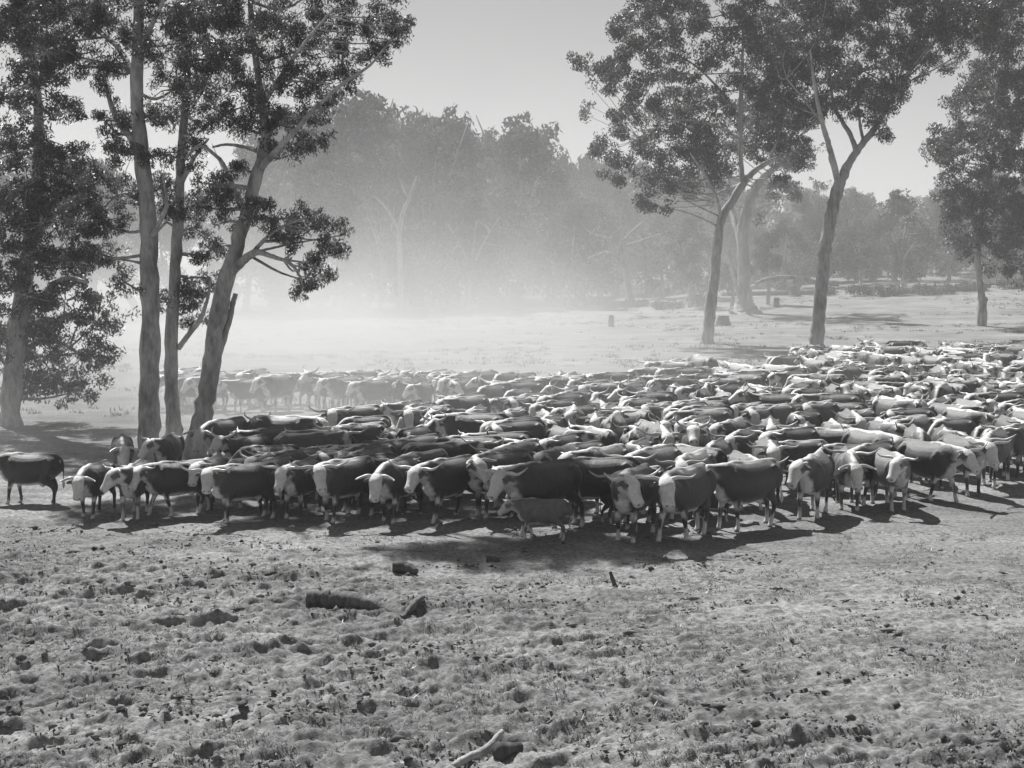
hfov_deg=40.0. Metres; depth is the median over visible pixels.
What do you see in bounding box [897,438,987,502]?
cow
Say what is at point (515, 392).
cow
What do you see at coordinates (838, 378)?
cow
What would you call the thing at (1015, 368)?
cow
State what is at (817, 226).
gum tree
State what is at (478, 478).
cow
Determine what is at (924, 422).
cow
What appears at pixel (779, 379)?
cow
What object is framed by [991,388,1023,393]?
cow
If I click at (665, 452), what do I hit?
cow
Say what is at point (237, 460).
cow
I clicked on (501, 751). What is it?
clod
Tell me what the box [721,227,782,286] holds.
gum tree
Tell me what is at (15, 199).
gum tree
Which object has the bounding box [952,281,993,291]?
shrub
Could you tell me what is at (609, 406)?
cow
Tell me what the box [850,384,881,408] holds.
cow
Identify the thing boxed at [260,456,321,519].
cow
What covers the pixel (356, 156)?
gum tree
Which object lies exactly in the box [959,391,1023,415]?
cow
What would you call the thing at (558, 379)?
cow
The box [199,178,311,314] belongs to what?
gum tree
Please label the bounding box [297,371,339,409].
cow
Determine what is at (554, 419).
cow
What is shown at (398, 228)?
dead tree
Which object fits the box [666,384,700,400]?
cow
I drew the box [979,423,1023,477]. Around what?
cow
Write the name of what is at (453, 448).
cow
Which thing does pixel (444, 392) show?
cow
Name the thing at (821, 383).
cow
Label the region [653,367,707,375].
cow
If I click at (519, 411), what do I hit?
cow
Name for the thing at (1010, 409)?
cow
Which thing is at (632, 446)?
cow
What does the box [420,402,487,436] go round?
cow
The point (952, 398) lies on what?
cow
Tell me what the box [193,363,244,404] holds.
cow
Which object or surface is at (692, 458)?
cow
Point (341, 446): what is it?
cow
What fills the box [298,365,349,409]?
cow
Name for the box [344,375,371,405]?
cow
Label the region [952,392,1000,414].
cow
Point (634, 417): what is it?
cow
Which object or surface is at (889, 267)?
gum tree
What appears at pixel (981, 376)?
cow
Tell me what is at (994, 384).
cow
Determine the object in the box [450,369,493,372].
cow
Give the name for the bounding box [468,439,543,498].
cow
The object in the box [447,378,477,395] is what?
cow
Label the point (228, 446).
cow
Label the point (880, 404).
cow
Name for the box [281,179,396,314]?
gum tree
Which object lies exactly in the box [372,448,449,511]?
cow
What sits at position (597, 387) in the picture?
cow
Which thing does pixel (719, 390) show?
cow
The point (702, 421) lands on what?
cow
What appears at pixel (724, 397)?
cow
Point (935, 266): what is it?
gum tree
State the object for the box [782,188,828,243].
gum tree
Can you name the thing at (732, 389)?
cow
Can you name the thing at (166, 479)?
cow
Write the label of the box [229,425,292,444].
cow
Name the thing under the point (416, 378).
cow
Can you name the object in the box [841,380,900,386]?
cow
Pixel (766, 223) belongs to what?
gum tree
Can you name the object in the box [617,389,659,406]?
cow
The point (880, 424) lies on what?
cow
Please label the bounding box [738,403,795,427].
cow
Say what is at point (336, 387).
cow
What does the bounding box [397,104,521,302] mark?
gum tree
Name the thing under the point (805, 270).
gum tree
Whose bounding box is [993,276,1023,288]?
shrub
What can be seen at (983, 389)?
cow
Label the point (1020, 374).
cow
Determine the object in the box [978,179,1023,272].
gum tree
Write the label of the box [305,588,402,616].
log
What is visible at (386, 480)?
cow
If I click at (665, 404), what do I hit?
cow
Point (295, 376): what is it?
cow
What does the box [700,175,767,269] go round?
gum tree
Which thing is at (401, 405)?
cow
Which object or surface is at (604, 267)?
gum tree
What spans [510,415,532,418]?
cow
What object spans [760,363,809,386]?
cow
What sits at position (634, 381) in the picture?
cow
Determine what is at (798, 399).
cow
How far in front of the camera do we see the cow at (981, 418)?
39.83 m
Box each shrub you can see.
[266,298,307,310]
[620,299,649,307]
[650,299,686,309]
[683,292,706,306]
[774,282,803,290]
[812,286,837,295]
[845,284,873,295]
[870,284,912,296]
[910,282,957,295]
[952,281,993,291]
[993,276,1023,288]
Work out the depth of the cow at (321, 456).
31.43 m
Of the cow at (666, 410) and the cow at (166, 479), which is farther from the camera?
the cow at (666, 410)
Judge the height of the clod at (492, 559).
0.167 m
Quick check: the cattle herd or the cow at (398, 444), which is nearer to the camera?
the cow at (398, 444)
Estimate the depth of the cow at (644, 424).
36.34 m
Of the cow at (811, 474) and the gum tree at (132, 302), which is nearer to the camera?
the cow at (811, 474)
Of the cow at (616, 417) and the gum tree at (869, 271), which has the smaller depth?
the cow at (616, 417)
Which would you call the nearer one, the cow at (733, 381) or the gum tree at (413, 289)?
the cow at (733, 381)
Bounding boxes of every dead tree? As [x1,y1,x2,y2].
[373,176,416,309]
[547,222,560,302]
[584,203,661,302]
[889,234,920,279]
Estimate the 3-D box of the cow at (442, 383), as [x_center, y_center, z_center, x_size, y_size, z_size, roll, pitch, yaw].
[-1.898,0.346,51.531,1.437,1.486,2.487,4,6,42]
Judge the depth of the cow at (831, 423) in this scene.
36.55 m
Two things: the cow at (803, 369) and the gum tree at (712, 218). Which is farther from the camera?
the gum tree at (712, 218)
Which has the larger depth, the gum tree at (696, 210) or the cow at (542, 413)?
the gum tree at (696, 210)
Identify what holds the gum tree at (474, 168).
on the ground at (76, 441)
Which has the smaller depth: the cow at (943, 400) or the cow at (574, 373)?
the cow at (943, 400)
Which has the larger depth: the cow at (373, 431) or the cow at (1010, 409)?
the cow at (1010, 409)
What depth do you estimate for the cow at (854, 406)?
42.58 m
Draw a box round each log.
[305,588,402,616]
[722,290,831,295]
[755,275,838,286]
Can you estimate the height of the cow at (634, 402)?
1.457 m
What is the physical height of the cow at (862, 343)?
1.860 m
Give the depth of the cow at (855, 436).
34.09 m
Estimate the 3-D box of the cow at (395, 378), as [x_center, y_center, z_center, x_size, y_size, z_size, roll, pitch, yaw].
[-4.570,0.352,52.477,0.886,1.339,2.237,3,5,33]
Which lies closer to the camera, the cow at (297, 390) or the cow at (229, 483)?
the cow at (229, 483)
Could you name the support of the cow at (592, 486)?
on the ground at (76, 441)
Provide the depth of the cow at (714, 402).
43.55 m
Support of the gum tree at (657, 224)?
on the ground at (76, 441)
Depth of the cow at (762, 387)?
49.32 m
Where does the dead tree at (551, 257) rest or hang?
on the ground at (76, 441)
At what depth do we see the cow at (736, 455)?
30.78 m
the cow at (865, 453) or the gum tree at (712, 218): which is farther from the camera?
the gum tree at (712, 218)
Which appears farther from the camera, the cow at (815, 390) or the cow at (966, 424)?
the cow at (815, 390)
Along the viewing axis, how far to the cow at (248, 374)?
53.99 m
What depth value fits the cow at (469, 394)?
44.50 m
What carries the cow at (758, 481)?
on the ground at (76, 441)
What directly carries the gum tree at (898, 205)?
on the ground at (76, 441)
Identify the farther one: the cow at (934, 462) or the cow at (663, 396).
the cow at (663, 396)
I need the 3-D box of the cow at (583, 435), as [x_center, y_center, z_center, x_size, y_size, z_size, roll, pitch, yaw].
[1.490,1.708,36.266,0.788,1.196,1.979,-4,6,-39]
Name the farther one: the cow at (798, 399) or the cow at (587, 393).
the cow at (587, 393)
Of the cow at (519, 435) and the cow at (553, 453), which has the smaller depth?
the cow at (553, 453)
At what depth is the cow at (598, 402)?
43.23 m
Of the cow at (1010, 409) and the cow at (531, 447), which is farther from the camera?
the cow at (1010, 409)
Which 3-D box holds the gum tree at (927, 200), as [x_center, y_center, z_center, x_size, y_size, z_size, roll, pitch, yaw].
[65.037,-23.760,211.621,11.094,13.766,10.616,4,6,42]
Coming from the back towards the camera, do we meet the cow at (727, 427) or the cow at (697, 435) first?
the cow at (727, 427)
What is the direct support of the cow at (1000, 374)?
on the ground at (76, 441)
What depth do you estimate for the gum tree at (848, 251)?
180.41 m
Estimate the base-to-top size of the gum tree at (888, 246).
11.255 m
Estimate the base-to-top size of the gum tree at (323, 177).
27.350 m
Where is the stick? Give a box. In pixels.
[609,571,617,585]
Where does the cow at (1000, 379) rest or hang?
on the ground at (76, 441)
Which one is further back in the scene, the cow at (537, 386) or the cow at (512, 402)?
the cow at (537, 386)
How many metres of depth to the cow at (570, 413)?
40.02 m
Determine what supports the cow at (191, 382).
on the ground at (76, 441)
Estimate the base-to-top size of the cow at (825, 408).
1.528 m
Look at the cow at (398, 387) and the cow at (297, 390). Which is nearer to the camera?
the cow at (398, 387)
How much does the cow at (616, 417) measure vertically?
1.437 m
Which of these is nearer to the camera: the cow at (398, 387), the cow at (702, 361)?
the cow at (398, 387)
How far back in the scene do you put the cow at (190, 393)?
51.96 m
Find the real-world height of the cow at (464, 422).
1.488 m
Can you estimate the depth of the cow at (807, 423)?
37.34 m
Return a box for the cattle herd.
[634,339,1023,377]
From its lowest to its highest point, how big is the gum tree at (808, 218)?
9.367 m
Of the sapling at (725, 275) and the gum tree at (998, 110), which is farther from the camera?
the sapling at (725, 275)
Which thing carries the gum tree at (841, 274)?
on the ground at (76, 441)
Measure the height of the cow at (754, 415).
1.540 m
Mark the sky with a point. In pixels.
(496, 60)
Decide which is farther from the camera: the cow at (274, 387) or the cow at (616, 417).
the cow at (274, 387)
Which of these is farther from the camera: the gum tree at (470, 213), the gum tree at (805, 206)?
the gum tree at (805, 206)
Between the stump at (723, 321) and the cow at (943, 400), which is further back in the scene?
the stump at (723, 321)
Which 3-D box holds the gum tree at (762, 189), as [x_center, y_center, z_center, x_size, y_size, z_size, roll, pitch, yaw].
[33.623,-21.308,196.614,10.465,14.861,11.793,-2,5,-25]
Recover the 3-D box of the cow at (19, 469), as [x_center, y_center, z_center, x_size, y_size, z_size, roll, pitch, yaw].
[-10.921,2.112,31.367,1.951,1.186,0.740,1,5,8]
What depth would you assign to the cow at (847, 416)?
37.72 m
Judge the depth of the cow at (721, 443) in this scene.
33.04 m
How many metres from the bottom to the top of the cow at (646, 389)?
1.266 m
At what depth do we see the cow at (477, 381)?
49.80 m
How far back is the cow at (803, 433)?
34.25 m
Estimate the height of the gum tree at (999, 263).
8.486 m
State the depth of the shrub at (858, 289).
157.12 m
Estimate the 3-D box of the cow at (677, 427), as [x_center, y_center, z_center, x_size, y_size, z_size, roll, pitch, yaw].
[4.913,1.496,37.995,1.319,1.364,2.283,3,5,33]
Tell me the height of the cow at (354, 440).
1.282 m
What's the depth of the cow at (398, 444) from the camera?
33.34 m
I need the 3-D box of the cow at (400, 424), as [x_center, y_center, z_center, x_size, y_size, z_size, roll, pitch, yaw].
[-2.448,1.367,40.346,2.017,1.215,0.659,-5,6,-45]
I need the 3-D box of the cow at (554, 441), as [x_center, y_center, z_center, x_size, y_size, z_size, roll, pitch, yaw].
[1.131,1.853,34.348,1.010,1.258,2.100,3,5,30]
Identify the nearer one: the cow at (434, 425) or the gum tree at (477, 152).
the cow at (434, 425)
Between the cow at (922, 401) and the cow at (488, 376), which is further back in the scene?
the cow at (488, 376)
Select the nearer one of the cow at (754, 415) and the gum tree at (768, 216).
the cow at (754, 415)
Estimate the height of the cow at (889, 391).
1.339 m
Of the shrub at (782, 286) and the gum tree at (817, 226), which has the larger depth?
the gum tree at (817, 226)
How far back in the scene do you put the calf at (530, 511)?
27.17 m
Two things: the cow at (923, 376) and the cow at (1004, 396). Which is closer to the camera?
the cow at (1004, 396)
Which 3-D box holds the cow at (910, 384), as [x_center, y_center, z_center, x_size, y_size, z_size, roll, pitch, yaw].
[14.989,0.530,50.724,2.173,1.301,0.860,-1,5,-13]
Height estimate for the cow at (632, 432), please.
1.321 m
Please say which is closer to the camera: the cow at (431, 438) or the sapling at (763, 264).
the cow at (431, 438)
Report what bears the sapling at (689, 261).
on the ground at (76, 441)
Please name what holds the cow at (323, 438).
on the ground at (76, 441)
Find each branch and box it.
[403,594,424,618]
[445,729,503,767]
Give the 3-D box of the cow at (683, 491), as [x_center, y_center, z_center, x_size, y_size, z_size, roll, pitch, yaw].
[3.340,2.325,27.162,0.965,1.459,2.437,3,5,30]
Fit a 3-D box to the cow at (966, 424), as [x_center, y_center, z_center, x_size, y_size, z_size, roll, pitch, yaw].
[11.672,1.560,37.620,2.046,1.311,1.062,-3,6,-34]
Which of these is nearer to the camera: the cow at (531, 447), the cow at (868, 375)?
the cow at (531, 447)
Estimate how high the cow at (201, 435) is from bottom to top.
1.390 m
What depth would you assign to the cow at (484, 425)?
36.50 m
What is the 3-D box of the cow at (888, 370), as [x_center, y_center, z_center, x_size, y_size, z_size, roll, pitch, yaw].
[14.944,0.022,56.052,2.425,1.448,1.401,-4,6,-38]
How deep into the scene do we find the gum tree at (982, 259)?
186.10 m
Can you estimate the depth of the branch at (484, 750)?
14.96 m
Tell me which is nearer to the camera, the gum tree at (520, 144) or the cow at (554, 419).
the cow at (554, 419)
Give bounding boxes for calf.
[497,497,570,540]
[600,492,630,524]
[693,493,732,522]
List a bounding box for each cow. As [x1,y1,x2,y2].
[0,452,64,503]
[60,459,116,519]
[100,459,149,520]
[110,433,139,483]
[118,459,213,516]
[137,432,184,461]
[159,372,216,406]
[159,373,200,386]
[173,453,228,512]
[178,367,198,404]
[178,374,226,411]
[178,461,281,523]
[180,374,229,409]
[182,416,249,456]
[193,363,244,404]
[208,427,271,459]
[217,378,269,412]
[223,368,271,405]
[227,447,288,508]
[228,444,299,459]
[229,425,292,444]
[239,447,295,512]
[248,415,328,429]
[249,373,295,412]
[252,372,301,407]
[255,447,322,496]
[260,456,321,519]
[272,425,367,447]
[275,428,357,443]
[281,386,307,403]
[289,455,376,523]
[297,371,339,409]
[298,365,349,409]
[300,444,357,448]
[304,445,345,501]
[308,404,383,426]
[312,375,364,408]
[313,421,387,443]
[317,440,397,500]
[332,369,382,403]
[335,452,397,514]
[338,415,391,427]
[343,379,391,405]
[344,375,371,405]
[346,447,393,505]
[355,455,422,524]
[358,376,375,405]
[361,439,419,455]
[362,375,405,403]
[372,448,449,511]
[375,368,398,402]
[377,425,410,439]
[377,433,439,442]
[380,399,422,426]
[385,405,454,436]
[388,454,481,523]
[390,377,414,402]
[396,366,422,400]
[396,413,445,437]
[396,417,404,428]
[400,434,504,499]
[402,381,433,402]
[402,402,436,427]
[413,369,446,401]
[417,370,449,401]
[419,373,454,398]
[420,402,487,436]
[424,410,509,436]
[426,373,481,393]
[433,372,477,389]
[433,392,481,397]
[433,435,505,448]
[435,395,490,412]
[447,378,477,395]
[449,371,498,380]
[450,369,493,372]
[454,404,489,412]
[458,430,533,439]
[465,371,521,412]
[466,449,533,519]
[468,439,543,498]
[472,416,541,432]
[472,458,584,536]
[476,384,507,412]
[479,442,540,508]
[483,463,523,519]
[485,380,545,392]
[485,418,546,439]
[488,396,537,412]
[492,372,519,380]
[493,407,528,416]
[494,378,533,381]
[497,394,533,411]
[499,437,536,443]
[503,388,533,396]
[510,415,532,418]
[515,372,536,377]
[519,392,547,396]
[520,399,578,416]
[521,374,589,394]
[525,432,582,449]
[530,392,586,405]
[533,443,580,461]
[534,409,552,417]
[541,380,575,394]
[541,414,567,438]
[546,405,597,415]
[546,425,597,441]
[549,371,580,375]
[554,370,566,374]
[558,443,629,513]
[560,390,592,404]
[561,404,585,427]
[562,382,623,394]
[566,374,609,386]
[568,421,618,445]
[570,456,639,524]
[574,440,604,449]
[575,411,606,427]
[579,370,635,381]
[587,379,616,382]
[588,398,618,407]
[588,465,664,530]
[589,387,618,405]
[595,402,656,425]
[596,443,682,514]
[597,408,638,440]
[598,403,617,416]
[604,463,660,543]
[607,382,677,402]
[610,376,644,391]
[610,378,643,384]
[613,420,643,444]
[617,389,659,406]
[619,396,655,406]
[625,437,654,452]
[626,401,671,420]
[628,367,663,378]
[632,384,653,391]
[633,412,674,432]
[636,374,677,391]
[636,462,716,542]
[638,421,686,444]
[638,437,727,463]
[645,378,693,391]
[647,401,707,443]
[648,376,692,391]
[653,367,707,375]
[655,448,716,519]
[656,413,714,440]
[664,408,733,424]
[666,382,682,399]
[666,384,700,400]
[670,399,730,405]
[672,405,733,431]
[675,416,710,446]
[676,372,713,384]
[680,354,718,367]
[682,416,717,440]
[684,376,745,386]
[688,377,719,399]
[693,394,743,404]
[698,364,732,373]
[705,437,732,454]
[705,458,782,531]
[706,427,760,454]
[708,371,768,385]
[708,381,731,395]
[709,416,751,438]
[716,402,761,418]
[717,370,768,376]
[722,384,739,394]
[727,450,788,510]
[728,383,795,403]
[734,404,774,429]
[738,368,784,373]
[738,386,780,393]
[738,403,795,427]
[745,415,797,431]
[746,383,777,393]
[747,382,770,393]
[747,435,799,503]
[748,426,820,484]
[749,439,827,490]
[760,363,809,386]
[766,370,802,393]
[766,382,810,393]
[775,424,846,443]
[783,373,848,387]
[786,376,827,389]
[786,400,840,421]
[786,410,823,427]
[786,449,834,519]
[788,421,823,427]
[791,387,824,393]
[791,391,864,408]
[803,401,867,411]
[815,365,864,380]
[817,368,830,374]
[817,443,878,493]
[820,440,897,505]
[821,418,860,428]
[823,377,854,393]
[832,408,877,420]
[832,445,876,511]
[835,408,885,429]
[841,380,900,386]
[841,428,906,487]
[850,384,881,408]
[853,336,873,349]
[853,374,907,396]
[857,368,895,380]
[858,367,907,375]
[861,394,895,408]
[863,364,897,373]
[865,383,909,397]
[865,417,913,436]
[870,447,917,512]
[872,395,924,419]
[880,408,937,419]
[885,340,927,346]
[885,414,921,421]
[888,414,933,431]
[890,370,924,382]
[894,395,928,407]
[895,381,951,401]
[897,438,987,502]
[901,391,928,401]
[902,424,931,484]
[906,382,930,402]
[909,369,941,381]
[913,382,969,394]
[922,376,953,380]
[926,397,951,404]
[927,383,955,400]
[927,402,990,413]
[927,417,975,437]
[928,366,948,378]
[929,414,948,421]
[931,424,969,441]
[937,433,1011,496]
[938,373,994,381]
[941,407,995,426]
[942,394,965,402]
[946,376,965,380]
[949,369,967,374]
[951,380,980,392]
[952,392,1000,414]
[955,427,1015,487]
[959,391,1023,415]
[966,376,993,386]
[970,423,992,436]
[975,385,991,392]
[977,365,996,379]
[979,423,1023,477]
[980,425,1003,475]
[983,379,1018,392]
[987,376,1012,381]
[990,363,1023,379]
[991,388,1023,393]
[992,415,1023,464]
[995,399,1023,417]
[997,369,1008,380]
[1002,370,1023,379]
[1002,376,1023,382]
[1002,381,1023,389]
[1007,404,1023,412]
[1007,408,1023,419]
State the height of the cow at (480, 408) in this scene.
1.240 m
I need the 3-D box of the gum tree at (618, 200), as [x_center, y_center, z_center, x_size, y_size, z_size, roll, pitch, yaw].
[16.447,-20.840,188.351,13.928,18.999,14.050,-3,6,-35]
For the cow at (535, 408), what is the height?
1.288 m
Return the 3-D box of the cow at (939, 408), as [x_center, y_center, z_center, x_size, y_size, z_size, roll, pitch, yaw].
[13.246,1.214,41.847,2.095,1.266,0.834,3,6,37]
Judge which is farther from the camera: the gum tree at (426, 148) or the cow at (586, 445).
the gum tree at (426, 148)
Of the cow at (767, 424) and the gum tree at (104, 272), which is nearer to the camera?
the cow at (767, 424)
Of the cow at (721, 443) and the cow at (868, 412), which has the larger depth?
the cow at (868, 412)
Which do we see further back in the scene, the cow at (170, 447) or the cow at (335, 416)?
the cow at (335, 416)
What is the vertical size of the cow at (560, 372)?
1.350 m
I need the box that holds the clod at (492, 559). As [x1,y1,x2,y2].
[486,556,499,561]
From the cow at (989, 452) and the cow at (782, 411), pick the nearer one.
the cow at (989, 452)
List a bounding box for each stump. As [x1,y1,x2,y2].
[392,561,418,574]
[608,315,614,326]
[714,315,730,325]
[773,297,779,307]
[788,286,800,296]
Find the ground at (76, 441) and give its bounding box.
[0,239,1023,767]
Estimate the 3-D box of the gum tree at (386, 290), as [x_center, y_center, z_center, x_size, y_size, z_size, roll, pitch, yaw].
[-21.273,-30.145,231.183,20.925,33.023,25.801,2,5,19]
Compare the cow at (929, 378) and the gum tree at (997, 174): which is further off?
the gum tree at (997, 174)
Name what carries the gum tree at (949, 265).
on the ground at (76, 441)
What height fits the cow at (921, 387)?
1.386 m
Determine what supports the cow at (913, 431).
on the ground at (76, 441)
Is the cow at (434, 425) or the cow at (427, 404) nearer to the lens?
the cow at (434, 425)
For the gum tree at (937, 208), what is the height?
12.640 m
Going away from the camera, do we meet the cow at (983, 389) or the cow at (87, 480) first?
the cow at (87, 480)
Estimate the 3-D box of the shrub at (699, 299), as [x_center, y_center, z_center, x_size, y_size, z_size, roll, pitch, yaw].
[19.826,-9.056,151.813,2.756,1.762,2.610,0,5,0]
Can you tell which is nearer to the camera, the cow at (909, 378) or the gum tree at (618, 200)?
the cow at (909, 378)
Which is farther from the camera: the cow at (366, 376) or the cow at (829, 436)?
the cow at (366, 376)
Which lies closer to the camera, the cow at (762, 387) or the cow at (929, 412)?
the cow at (929, 412)
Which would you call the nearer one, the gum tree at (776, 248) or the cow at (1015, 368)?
the cow at (1015, 368)
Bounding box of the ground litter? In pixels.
[0,522,1023,767]
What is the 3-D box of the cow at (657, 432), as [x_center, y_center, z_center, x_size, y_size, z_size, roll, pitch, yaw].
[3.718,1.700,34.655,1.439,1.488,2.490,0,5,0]
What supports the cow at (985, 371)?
on the ground at (76, 441)
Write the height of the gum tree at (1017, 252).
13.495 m
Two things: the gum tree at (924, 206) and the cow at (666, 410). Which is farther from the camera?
the gum tree at (924, 206)
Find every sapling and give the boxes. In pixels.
[662,238,703,307]
[695,254,754,306]
[751,227,791,304]
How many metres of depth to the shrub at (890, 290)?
155.14 m
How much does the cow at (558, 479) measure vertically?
1.502 m
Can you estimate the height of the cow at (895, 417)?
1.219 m
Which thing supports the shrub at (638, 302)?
on the ground at (76, 441)
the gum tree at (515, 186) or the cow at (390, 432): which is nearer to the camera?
the cow at (390, 432)
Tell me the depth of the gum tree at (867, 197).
199.13 m
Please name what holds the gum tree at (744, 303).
on the ground at (76, 441)
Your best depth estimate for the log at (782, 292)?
161.93 m
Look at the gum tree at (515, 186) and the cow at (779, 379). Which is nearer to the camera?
the cow at (779, 379)
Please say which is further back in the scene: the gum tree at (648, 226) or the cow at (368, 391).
the gum tree at (648, 226)
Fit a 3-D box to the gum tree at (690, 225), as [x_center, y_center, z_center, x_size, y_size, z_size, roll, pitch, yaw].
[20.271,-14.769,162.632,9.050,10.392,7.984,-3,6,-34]
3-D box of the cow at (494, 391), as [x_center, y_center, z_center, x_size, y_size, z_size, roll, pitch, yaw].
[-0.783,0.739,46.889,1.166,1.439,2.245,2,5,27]
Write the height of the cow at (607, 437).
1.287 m
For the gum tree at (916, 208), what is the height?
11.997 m
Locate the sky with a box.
[0,0,1023,263]
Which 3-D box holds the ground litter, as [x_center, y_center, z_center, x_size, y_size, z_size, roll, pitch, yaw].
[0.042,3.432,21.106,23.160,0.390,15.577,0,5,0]
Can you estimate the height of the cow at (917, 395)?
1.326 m
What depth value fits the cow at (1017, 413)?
39.61 m
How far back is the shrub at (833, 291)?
159.60 m
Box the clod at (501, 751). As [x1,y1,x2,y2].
[492,741,523,760]
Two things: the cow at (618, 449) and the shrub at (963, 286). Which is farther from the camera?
the shrub at (963, 286)
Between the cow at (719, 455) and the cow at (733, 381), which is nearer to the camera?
the cow at (719, 455)
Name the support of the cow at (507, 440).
on the ground at (76, 441)
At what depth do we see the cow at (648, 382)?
52.49 m
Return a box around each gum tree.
[0,0,140,426]
[0,0,212,458]
[0,150,84,313]
[0,153,55,264]
[0,159,91,292]
[37,157,139,317]
[49,157,158,311]
[112,171,213,312]
[155,0,242,438]
[170,0,416,459]
[184,143,308,310]
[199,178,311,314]
[218,117,316,305]
[241,155,374,313]
[251,100,392,306]
[279,88,440,305]
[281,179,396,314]
[320,107,404,296]
[341,184,436,314]
[344,130,376,186]
[354,113,493,301]
[356,105,474,302]
[379,176,474,311]
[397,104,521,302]
[411,125,521,297]
[422,194,530,311]
[426,110,606,304]
[453,188,550,309]
[488,125,590,298]
[496,148,564,301]
[525,199,612,308]
[532,196,632,304]
[536,152,648,285]
[565,0,825,343]
[579,94,825,313]
[587,159,687,295]
[594,162,679,288]
[625,214,700,298]
[630,184,669,268]
[643,169,712,279]
[648,212,728,298]
[650,166,738,287]
[663,169,761,269]
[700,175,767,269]
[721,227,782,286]
[726,179,772,241]
[727,179,794,281]
[743,0,1023,347]
[750,191,792,274]
[752,219,815,286]
[752,224,795,280]
[773,177,855,282]
[777,215,834,283]
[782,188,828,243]
[784,219,856,284]
[811,188,882,280]
[817,206,867,276]
[830,186,882,277]
[832,219,885,283]
[843,217,895,280]
[847,192,905,275]
[858,188,953,286]
[865,199,893,252]
[875,220,941,281]
[890,196,930,256]
[902,188,973,274]
[905,196,929,231]
[913,219,940,270]
[915,182,977,269]
[917,219,974,279]
[918,0,1023,325]
[922,188,988,276]
[930,223,971,269]
[965,216,1023,279]
[971,223,1000,275]
[972,171,1014,198]
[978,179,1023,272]
[1004,187,1023,274]
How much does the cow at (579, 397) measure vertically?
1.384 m
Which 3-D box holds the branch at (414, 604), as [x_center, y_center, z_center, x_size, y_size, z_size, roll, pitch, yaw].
[-1.514,3.406,21.527,0.132,0.263,0.651,2,5,23]
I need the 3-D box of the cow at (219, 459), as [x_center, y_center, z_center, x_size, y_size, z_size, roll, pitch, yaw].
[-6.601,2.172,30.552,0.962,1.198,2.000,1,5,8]
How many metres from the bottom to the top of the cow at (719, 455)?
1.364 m
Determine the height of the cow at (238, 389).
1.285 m
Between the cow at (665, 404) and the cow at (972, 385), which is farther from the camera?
the cow at (972, 385)
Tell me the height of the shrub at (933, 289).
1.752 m
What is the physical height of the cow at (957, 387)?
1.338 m
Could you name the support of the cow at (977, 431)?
on the ground at (76, 441)
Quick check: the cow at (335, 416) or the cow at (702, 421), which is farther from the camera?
the cow at (335, 416)
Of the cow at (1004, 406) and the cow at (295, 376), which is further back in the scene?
the cow at (295, 376)
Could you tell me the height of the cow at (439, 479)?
1.385 m
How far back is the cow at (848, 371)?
55.64 m
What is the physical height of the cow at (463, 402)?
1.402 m
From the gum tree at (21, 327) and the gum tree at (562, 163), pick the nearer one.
the gum tree at (21, 327)
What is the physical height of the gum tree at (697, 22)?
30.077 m
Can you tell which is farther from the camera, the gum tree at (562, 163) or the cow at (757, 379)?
the gum tree at (562, 163)
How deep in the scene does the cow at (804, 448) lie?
33.21 m
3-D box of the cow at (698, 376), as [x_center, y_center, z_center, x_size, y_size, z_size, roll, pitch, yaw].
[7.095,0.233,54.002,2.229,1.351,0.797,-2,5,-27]
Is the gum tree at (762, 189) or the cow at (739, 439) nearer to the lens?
the cow at (739, 439)
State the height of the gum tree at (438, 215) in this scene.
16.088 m
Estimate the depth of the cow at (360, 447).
32.03 m
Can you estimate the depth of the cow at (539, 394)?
46.38 m
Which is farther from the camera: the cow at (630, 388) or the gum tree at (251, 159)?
the gum tree at (251, 159)
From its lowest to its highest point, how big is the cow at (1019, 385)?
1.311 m
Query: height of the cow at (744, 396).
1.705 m
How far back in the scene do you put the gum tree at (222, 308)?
38.35 m
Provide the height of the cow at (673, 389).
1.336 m
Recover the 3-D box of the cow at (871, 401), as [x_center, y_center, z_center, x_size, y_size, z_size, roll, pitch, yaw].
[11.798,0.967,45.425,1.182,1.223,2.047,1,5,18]
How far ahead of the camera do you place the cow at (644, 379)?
53.51 m
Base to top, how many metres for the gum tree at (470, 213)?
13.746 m
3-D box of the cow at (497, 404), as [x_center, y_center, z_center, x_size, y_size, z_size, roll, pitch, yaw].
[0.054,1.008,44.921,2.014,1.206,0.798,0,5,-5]
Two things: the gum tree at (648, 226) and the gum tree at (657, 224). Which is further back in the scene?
the gum tree at (648, 226)
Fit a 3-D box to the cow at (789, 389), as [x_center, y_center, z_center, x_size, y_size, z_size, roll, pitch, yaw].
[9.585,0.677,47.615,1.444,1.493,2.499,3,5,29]
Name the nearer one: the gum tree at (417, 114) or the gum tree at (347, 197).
the gum tree at (347, 197)
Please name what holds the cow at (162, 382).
on the ground at (76, 441)
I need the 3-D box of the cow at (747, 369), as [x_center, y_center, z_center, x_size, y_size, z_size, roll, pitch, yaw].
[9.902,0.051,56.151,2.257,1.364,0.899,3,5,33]
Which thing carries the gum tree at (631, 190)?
on the ground at (76, 441)
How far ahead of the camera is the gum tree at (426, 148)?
172.23 m
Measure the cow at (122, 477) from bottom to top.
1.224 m

